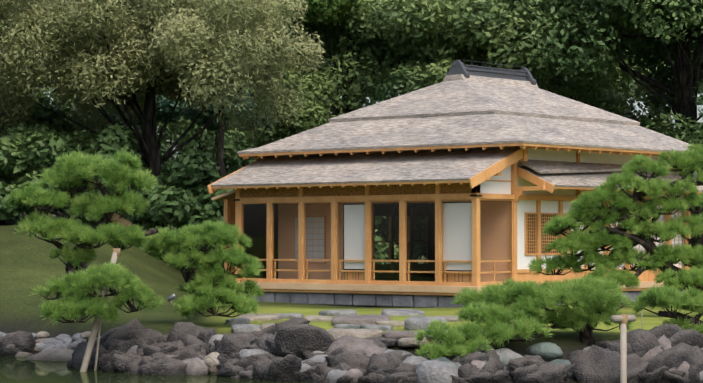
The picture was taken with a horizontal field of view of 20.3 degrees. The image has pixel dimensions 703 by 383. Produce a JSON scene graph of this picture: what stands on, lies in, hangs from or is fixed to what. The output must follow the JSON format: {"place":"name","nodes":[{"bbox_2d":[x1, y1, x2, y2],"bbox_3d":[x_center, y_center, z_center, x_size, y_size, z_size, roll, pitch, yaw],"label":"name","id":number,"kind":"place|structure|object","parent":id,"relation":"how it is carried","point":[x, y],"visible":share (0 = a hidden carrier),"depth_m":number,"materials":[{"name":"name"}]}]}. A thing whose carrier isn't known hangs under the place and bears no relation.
{"place":"outdoors","nodes":[
{"label":"outdoors","id":0,"kind":"place"},
{"bbox_2d":[111,213,131,228],"bbox_3d":[-3.666,0.486,31.163,0.370,0.304,0.168,1,-2,-20],"label":"trunk","id":1,"kind":"object","parent":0,"point":[115,219],"visible":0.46,"depth_m":31.09,"materials":[{"name":"wood"}]},
{"bbox_2d":[146,4,291,249],"bbox_3d":[-4.782,-2.170,60.480,5.506,8.781,5.222,-1,-2,41],"label":"pine tree","id":2,"kind":"object","parent":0,"point":[200,145],"depth_m":60.67,"materials":[{"name":"green plant"}]},
{"bbox_2d":[0,356,580,382],"bbox_3d":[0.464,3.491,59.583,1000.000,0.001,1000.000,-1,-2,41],"label":"pond water","id":3,"kind":"structure","parent":0,"point":[13,369],"depth_m":28.82,"materials":[{"name":"liquid"}]},
{"bbox_2d":[80,252,641,382],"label":"pine support poles","id":4,"kind":"object","parent":3,"relation":"in","point":[96,325],"visible":0.62,"depth_m":29.89,"materials":[{"name":"brown wood"}]},
{"bbox_2d":[113,248,627,328],"bbox_3d":[0.079,1.409,29.096,8.184,1.126,0.118,-1,-2,22],"label":"pine support rope","id":5,"kind":"object","parent":4,"relation":"attached to","point":[624,321],"visible":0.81,"depth_m":27.56,"materials":[{"name":"fabric"}]},
{"bbox_2d":[0,214,702,382],"bbox_3d":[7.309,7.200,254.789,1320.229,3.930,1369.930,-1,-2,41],"label":"ground","id":6,"kind":"structure","parent":0,"point":[27,265],"depth_m":38.24,"materials":[{"name":"green plant"}]},
{"bbox_2d":[0,112,12,133],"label":"tree","id":7,"kind":"object","parent":6,"relation":"on","point":[5,118],"visible":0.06,"depth_m":50.53,"materials":[{"name":"green plant"}]},
{"bbox_2d":[1,92,51,129],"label":"tree","id":8,"kind":"object","parent":6,"relation":"on","point":[43,96],"depth_m":56.59,"materials":[{"name":"green plant"}]},
{"bbox_2d":[0,126,60,225],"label":"shrub","id":9,"kind":"object","parent":6,"relation":"on","point":[7,185],"depth_m":47.50,"materials":[{"name":"green plant"}]},
{"bbox_2d":[0,0,62,102],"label":"olive tree","id":10,"kind":"object","parent":6,"relation":"on","point":[19,58],"visible":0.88,"depth_m":47.32,"materials":[{"name":"green plant"}]},
{"bbox_2d":[0,1,74,125],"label":"tree","id":11,"kind":"object","parent":6,"relation":"on","point":[47,90],"visible":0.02,"depth_m":54.80,"materials":[{"name":"green plant"}]},
{"bbox_2d":[1,96,74,225],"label":"tree","id":12,"kind":"object","parent":6,"relation":"on","point":[43,116],"depth_m":52.37,"materials":[{"name":"green plant"}]},
{"bbox_2d":[0,123,139,208],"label":"shrub","id":13,"kind":"object","parent":6,"relation":"on","point":[46,148],"depth_m":48.29,"materials":[{"name":"green plant"}]},
{"bbox_2d":[10,120,141,220],"bbox_3d":[-9.313,-0.880,62.137,5.878,3.772,6.277,-6,-6,77],"label":"shrub","id":14,"kind":"object","parent":6,"relation":"on","point":[26,213],"depth_m":63.15,"materials":[{"name":"green plant"}]},
{"bbox_2d":[4,149,165,326],"bbox_3d":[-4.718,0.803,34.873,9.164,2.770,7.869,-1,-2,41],"label":"pine","id":15,"kind":"object","parent":6,"relation":"on","point":[124,164],"depth_m":30.74,"materials":[{"name":"green plant"}]},
{"bbox_2d":[26,131,167,215],"bbox_3d":[-7.493,-0.606,54.688,5.336,2.717,5.035,-9,-9,81],"label":"shrub","id":16,"kind":"object","parent":6,"relation":"on","point":[47,205],"depth_m":52.67,"materials":[{"name":"green plant"}]},
{"bbox_2d":[37,97,178,218],"bbox_3d":[-6.994,-0.430,56.839,7.007,5.096,5.978,-1,-2,41],"label":"tree","id":17,"kind":"object","parent":6,"relation":"on","point":[166,145],"visible":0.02,"depth_m":55.83,"materials":[{"name":"green plant"}]},
{"bbox_2d":[60,157,182,227],"bbox_3d":[-5.696,0.654,49.751,3.767,3.170,3.399,-1,-2,41],"label":"shrub","id":18,"kind":"object","parent":6,"relation":"on","point":[165,177],"visible":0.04,"depth_m":48.86,"materials":[{"name":"green plant"}]},
{"bbox_2d":[1,0,244,157],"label":"tree","id":19,"kind":"object","parent":6,"relation":"on","point":[206,142],"depth_m":59.64,"materials":[{"name":"green plant"}]},
{"bbox_2d":[76,90,184,130],"bbox_3d":[-6.154,-0.924,55.937,2.946,4.570,3.077,-1,-2,41],"label":"pine tree","id":20,"kind":"object","parent":6,"relation":"on","point":[164,111],"depth_m":55.50,"materials":[{"name":"green plant"}]},
{"bbox_2d":[0,0,325,178],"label":"olive tree","id":21,"kind":"object","parent":6,"relation":"on","point":[180,33],"depth_m":48.02,"materials":[{"name":"green plant"}]},
{"bbox_2d":[167,293,175,306],"bbox_3d":[-3.550,2.165,38.715,0.200,0.322,0.100,0,-1,-3],"label":"garden spotlight","id":22,"kind":"object","parent":6,"relation":"on","point":[171,297],"visible":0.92,"depth_m":38.68,"materials":[{"name":"silver metal"}]},
{"bbox_2d":[121,149,233,259],"bbox_3d":[-4.233,1.067,48.618,3.907,4.193,3.712,-1,-2,41],"label":"shrub","id":23,"kind":"object","parent":6,"relation":"on","point":[191,202],"depth_m":47.58,"materials":[{"name":"green plant"}]},
{"bbox_2d":[142,219,264,318],"bbox_3d":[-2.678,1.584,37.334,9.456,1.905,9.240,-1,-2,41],"label":"pine","id":24,"kind":"object","parent":6,"relation":"on","point":[188,236],"depth_m":31.66,"materials":[{"name":"green plant"}]},
{"bbox_2d":[179,83,278,270],"bbox_3d":[-3.586,-0.414,56.555,2.887,6.125,3.261,-1,-2,41],"label":"tree","id":25,"kind":"object","parent":6,"relation":"on","point":[191,115],"depth_m":56.62,"materials":[{"name":"green plant"}]},
{"bbox_2d":[156,46,305,158],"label":"tree","id":26,"kind":"object","parent":6,"relation":"on","point":[160,126],"depth_m":68.40,"materials":[{"name":"green plant"}]},
{"bbox_2d":[207,133,255,188],"bbox_3d":[-3.440,0.780,63.562,5.822,5.229,6.661,-1,-2,41],"label":"shrub","id":27,"kind":"object","parent":6,"relation":"on","point":[235,165],"depth_m":62.07,"materials":[{"name":"green plant"}]},
{"bbox_2d":[15,313,461,373],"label":"stones","id":28,"kind":"object","parent":6,"relation":"on","point":[65,354],"visible":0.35,"depth_m":32.62,"materials":[{"name":"grey stone"}]},
{"bbox_2d":[171,63,362,166],"bbox_3d":[-2.475,-0.492,65.639,6.660,7.562,7.060,-1,-2,41],"label":"tree","id":29,"kind":"object","parent":6,"relation":"on","point":[314,110],"depth_m":63.75,"materials":[{"name":"green plant"}]},
{"bbox_2d":[240,1,420,104],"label":"dark tree","id":30,"kind":"object","parent":6,"relation":"on","point":[329,57],"depth_m":71.97,"materials":[{"name":"green plant"}]},
{"bbox_2d":[0,317,702,382],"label":"shoreline rocks","id":31,"kind":"object","parent":6,"relation":"on","point":[291,345],"visible":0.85,"depth_m":28.25,"materials":[{"name":"grey stone"}]},
{"bbox_2d":[413,274,633,360],"bbox_3d":[2.408,1.851,28.860,1.960,1.276,3.716,-3,-3,65],"label":"pine","id":32,"kind":"object","parent":31,"relation":"on","point":[601,296],"depth_m":28.62,"materials":[{"name":"green plant"}]},
{"bbox_2d":[631,283,702,333],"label":"pine","id":33,"kind":"object","parent":31,"relation":"on","point":[668,297],"depth_m":29.04,"materials":[{"name":"green plant"}]},
{"bbox_2d":[0,309,702,382],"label":"rocks","id":34,"kind":"object","parent":6,"relation":"on","point":[440,370],"visible":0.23,"depth_m":30.35,"materials":[{"name":"grey stone"}]},
{"bbox_2d":[256,0,455,114],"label":"bright tree","id":35,"kind":"object","parent":6,"relation":"on","point":[328,9],"depth_m":66.48,"materials":[{"name":"green plant"}]},
{"bbox_2d":[315,51,424,114],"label":"dark tree","id":36,"kind":"object","parent":6,"relation":"on","point":[362,106],"depth_m":96.34,"materials":[{"name":"green plant"}]},
{"bbox_2d":[325,70,447,263],"bbox_3d":[1.615,-0.414,63.302,5.768,7.434,6.654,-1,-2,41],"label":"tree","id":37,"kind":"object","parent":6,"relation":"on","point":[387,95],"depth_m":61.88,"materials":[{"name":"green plant"}]},
{"bbox_2d":[375,216,398,263],"bbox_3d":[-1.154,1.678,61.014,6.038,4.568,5.670,-1,-2,41],"label":"shrub","id":38,"kind":"object","parent":6,"relation":"on","point":[384,252],"depth_m":61.00,"materials":[{"name":"green plant"}]},
{"bbox_2d":[321,48,452,257],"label":"dark tree","id":39,"kind":"object","parent":6,"relation":"on","point":[362,101],"depth_m":82.78,"materials":[{"name":"green plant"}]},
{"bbox_2d":[375,216,425,263],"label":"window","id":40,"kind":"structure","parent":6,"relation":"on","point":[420,227],"depth_m":67.70,"materials":[{"name":"glass"}]},
{"bbox_2d":[167,314,702,382],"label":"rocks","id":41,"kind":"object","parent":6,"relation":"on","point":[360,346],"visible":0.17,"depth_m":28.40,"materials":[{"name":"grey stone"}]},
{"bbox_2d":[313,0,628,110],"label":"dark tree","id":42,"kind":"object","parent":6,"relation":"on","point":[450,28],"depth_m":61.80,"materials":[{"name":"green plant"}]},
{"bbox_2d":[525,342,575,377],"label":"green rocks","id":43,"kind":"object","parent":6,"relation":"on","point":[547,351],"visible":0.52,"depth_m":28.47,"materials":[{"name":"stone"}]},
{"bbox_2d":[482,34,675,103],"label":"dark tree","id":44,"kind":"object","parent":6,"relation":"on","point":[633,84],"depth_m":76.89,"materials":[{"name":"green plant"}]},
{"bbox_2d":[536,51,675,136],"bbox_3d":[8.578,-0.715,64.973,6.526,8.139,6.576,-1,-2,41],"label":"tree","id":45,"kind":"object","parent":6,"relation":"on","point":[620,106],"depth_m":64.32,"materials":[{"name":"green plant"}]},
{"bbox_2d":[522,0,702,267],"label":"dark tree","id":46,"kind":"object","parent":6,"relation":"on","point":[647,11],"depth_m":60.54,"materials":[{"name":"green plant"}]},
{"bbox_2d":[528,142,702,292],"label":"pine","id":47,"kind":"object","parent":6,"relation":"on","point":[579,239],"depth_m":35.90,"materials":[{"name":"green plant"}]},
{"bbox_2d":[580,33,702,267],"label":"dark tree","id":48,"kind":"object","parent":6,"relation":"on","point":[647,76],"depth_m":81.81,"materials":[{"name":"green plant"}]},
{"bbox_2d":[620,19,702,96],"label":"dark tree","id":49,"kind":"object","parent":6,"relation":"on","point":[649,54],"visible":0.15,"depth_m":65.28,"materials":[{"name":"green plant"}]},
{"bbox_2d":[645,76,702,161],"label":"tree","id":50,"kind":"object","parent":6,"relation":"on","point":[697,129],"visible":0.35,"depth_m":59.65,"materials":[{"name":"green plant"}]},
{"bbox_2d":[684,165,702,265],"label":"shrub","id":51,"kind":"object","parent":6,"relation":"on","point":[696,242],"depth_m":56.42,"materials":[{"name":"green plant"}]},
{"bbox_2d":[24,61,702,233],"label":"sky","id":52,"kind":"structure","parent":0,"point":[700,120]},
{"bbox_2d":[207,146,690,295],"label":"house","id":53,"kind":"structure","parent":0,"point":[233,212],"depth_m":42.31,"materials":[{"name":"brown wood"}]},
{"bbox_2d":[211,190,235,200],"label":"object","id":54,"kind":"structure","parent":53,"relation":"attached to","point":[229,195],"depth_m":45.36,"materials":[{"name":"brown wood"}]},
{"bbox_2d":[241,183,471,197],"bbox_3d":[0.002,-0.039,42.570,6.755,0.260,0.024,-1,-2,41],"label":"transom panel","id":55,"kind":"object","parent":53,"relation":"attached to","point":[406,189],"visible":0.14,"depth_m":42.48,"materials":[{"name":"brown wood"}]},
{"bbox_2d":[233,194,481,281],"bbox_3d":[0.002,1.078,42.541,6.975,1.945,0.220,-1,-2,41],"label":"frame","id":56,"kind":"object","parent":53,"relation":"attached to","point":[364,269],"visible":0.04,"depth_m":42.51,"materials":[{"name":"brown wood"}]},
{"bbox_2d":[211,146,519,186],"bbox_3d":[0.221,-0.529,42.912,7.455,0.762,1.886,-1,-2,41],"label":"pent roof","id":57,"kind":"object","parent":53,"relation":"on","point":[420,166],"visible":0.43,"depth_m":42.65,"materials":[{"name":"grey wood"}]},
{"bbox_2d":[211,180,468,188],"bbox_3d":[0.226,-0.482,42.917,7.425,0.762,1.871,-1,-2,41],"label":"roof eave","id":58,"kind":"object","parent":57,"relation":"attached to","point":[352,184],"visible":0.21,"depth_m":41.99,"materials":[{"name":"brown wood"}]},
{"bbox_2d":[243,202,509,281],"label":"interior wall","id":59,"kind":"structure","parent":53,"relation":"attached to","point":[486,230],"depth_m":44.51,"materials":[{"name":"paint"}]},
{"bbox_2d":[241,200,511,281],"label":"house glazing","id":60,"kind":"structure","parent":53,"relation":"attached to","point":[382,240],"depth_m":41.99,"materials":[{"name":"clear glass"}]},
{"bbox_2d":[377,277,434,280],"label":"veranda floor","id":61,"kind":"structure","parent":53,"relation":"attached to","point":[411,280],"depth_m":47.36,"materials":[{"name":"brown wood"}]},
{"bbox_2d":[236,277,675,293],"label":"house deck","id":62,"kind":"structure","parent":53,"relation":"attached to","point":[380,287],"depth_m":42.35,"materials":[{"name":"brown wood"}]},
{"bbox_2d":[243,290,684,306],"bbox_3d":[2.682,2.419,45.615,6.923,0.259,8.363,-1,-2,41],"label":"house foundation","id":63,"kind":"object","parent":53,"relation":"attached to","point":[358,299],"visible":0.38,"depth_m":42.37,"materials":[{"name":"grey stone"}]},
{"bbox_2d":[238,143,701,156],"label":"roof","id":64,"kind":"object","parent":53,"relation":"on","point":[455,146],"visible":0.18,"depth_m":42.43,"materials":[{"name":"brown wood"}]},
{"bbox_2d":[237,114,693,153],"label":"roof","id":65,"kind":"structure","parent":64,"relation":"on","point":[445,131],"depth_m":43.27,"materials":[{"name":"grey wood"}]},
{"bbox_2d":[329,80,639,125],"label":"roof","id":66,"kind":"structure","parent":65,"relation":"on","point":[454,98],"depth_m":44.57,"materials":[{"name":"grey wood"}]},
{"bbox_2d":[446,59,535,84],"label":"roof ridge","id":67,"kind":"structure","parent":66,"relation":"on","point":[467,71],"depth_m":45.95,"materials":[{"name":"grey tile"}]},
{"bbox_2d":[444,74,537,87],"bbox_3d":[3.300,-2.583,46.194,0.600,0.140,2.940,-1,-2,41],"label":"roof ridge base","id":68,"kind":"object","parent":66,"relation":"on","point":[488,80],"visible":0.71,"depth_m":45.71,"materials":[{"name":"grey wood"}]},
{"bbox_2d":[295,202,683,269],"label":"shoji screens","id":69,"kind":"object","parent":53,"relation":"attached to","point":[456,214],"visible":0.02,"depth_m":42.48,"materials":[{"name":"white paper"}]},
{"bbox_2d":[374,203,682,278],"bbox_3d":[3.080,0.594,46.238,6.705,3.000,7.000,-1,-2,41],"label":"house interior","id":70,"kind":"object","parent":53,"relation":"attached to","point":[396,210],"depth_m":48.83,"materials":[{"name":"black"}]},
{"bbox_2d":[519,160,640,173],"bbox_3d":[5.379,-0.481,43.185,0.641,0.325,5.060,-1,-2,41],"label":"roof canopy","id":71,"kind":"object","parent":53,"relation":"attached to","point":[542,166],"visible":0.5,"depth_m":42.36,"materials":[{"name":"grey wood"}]},
{"bbox_2d":[518,166,702,191],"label":"roof canopy","id":72,"kind":"object","parent":53,"relation":"attached to","point":[587,179],"visible":0.27,"depth_m":42.20,"materials":[{"name":"grey wood"}]},
{"bbox_2d":[555,187,701,193],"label":"roof eave","id":73,"kind":"object","parent":72,"relation":"attached to","point":[595,188],"depth_m":41.69,"materials":[{"name":"brown wood"}]},
{"bbox_2d":[611,58,702,121],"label":"dark tree","id":74,"kind":"object","parent":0,"point":[700,116],"depth_m":99.96,"materials":[{"name":"green plant"}]}
]}

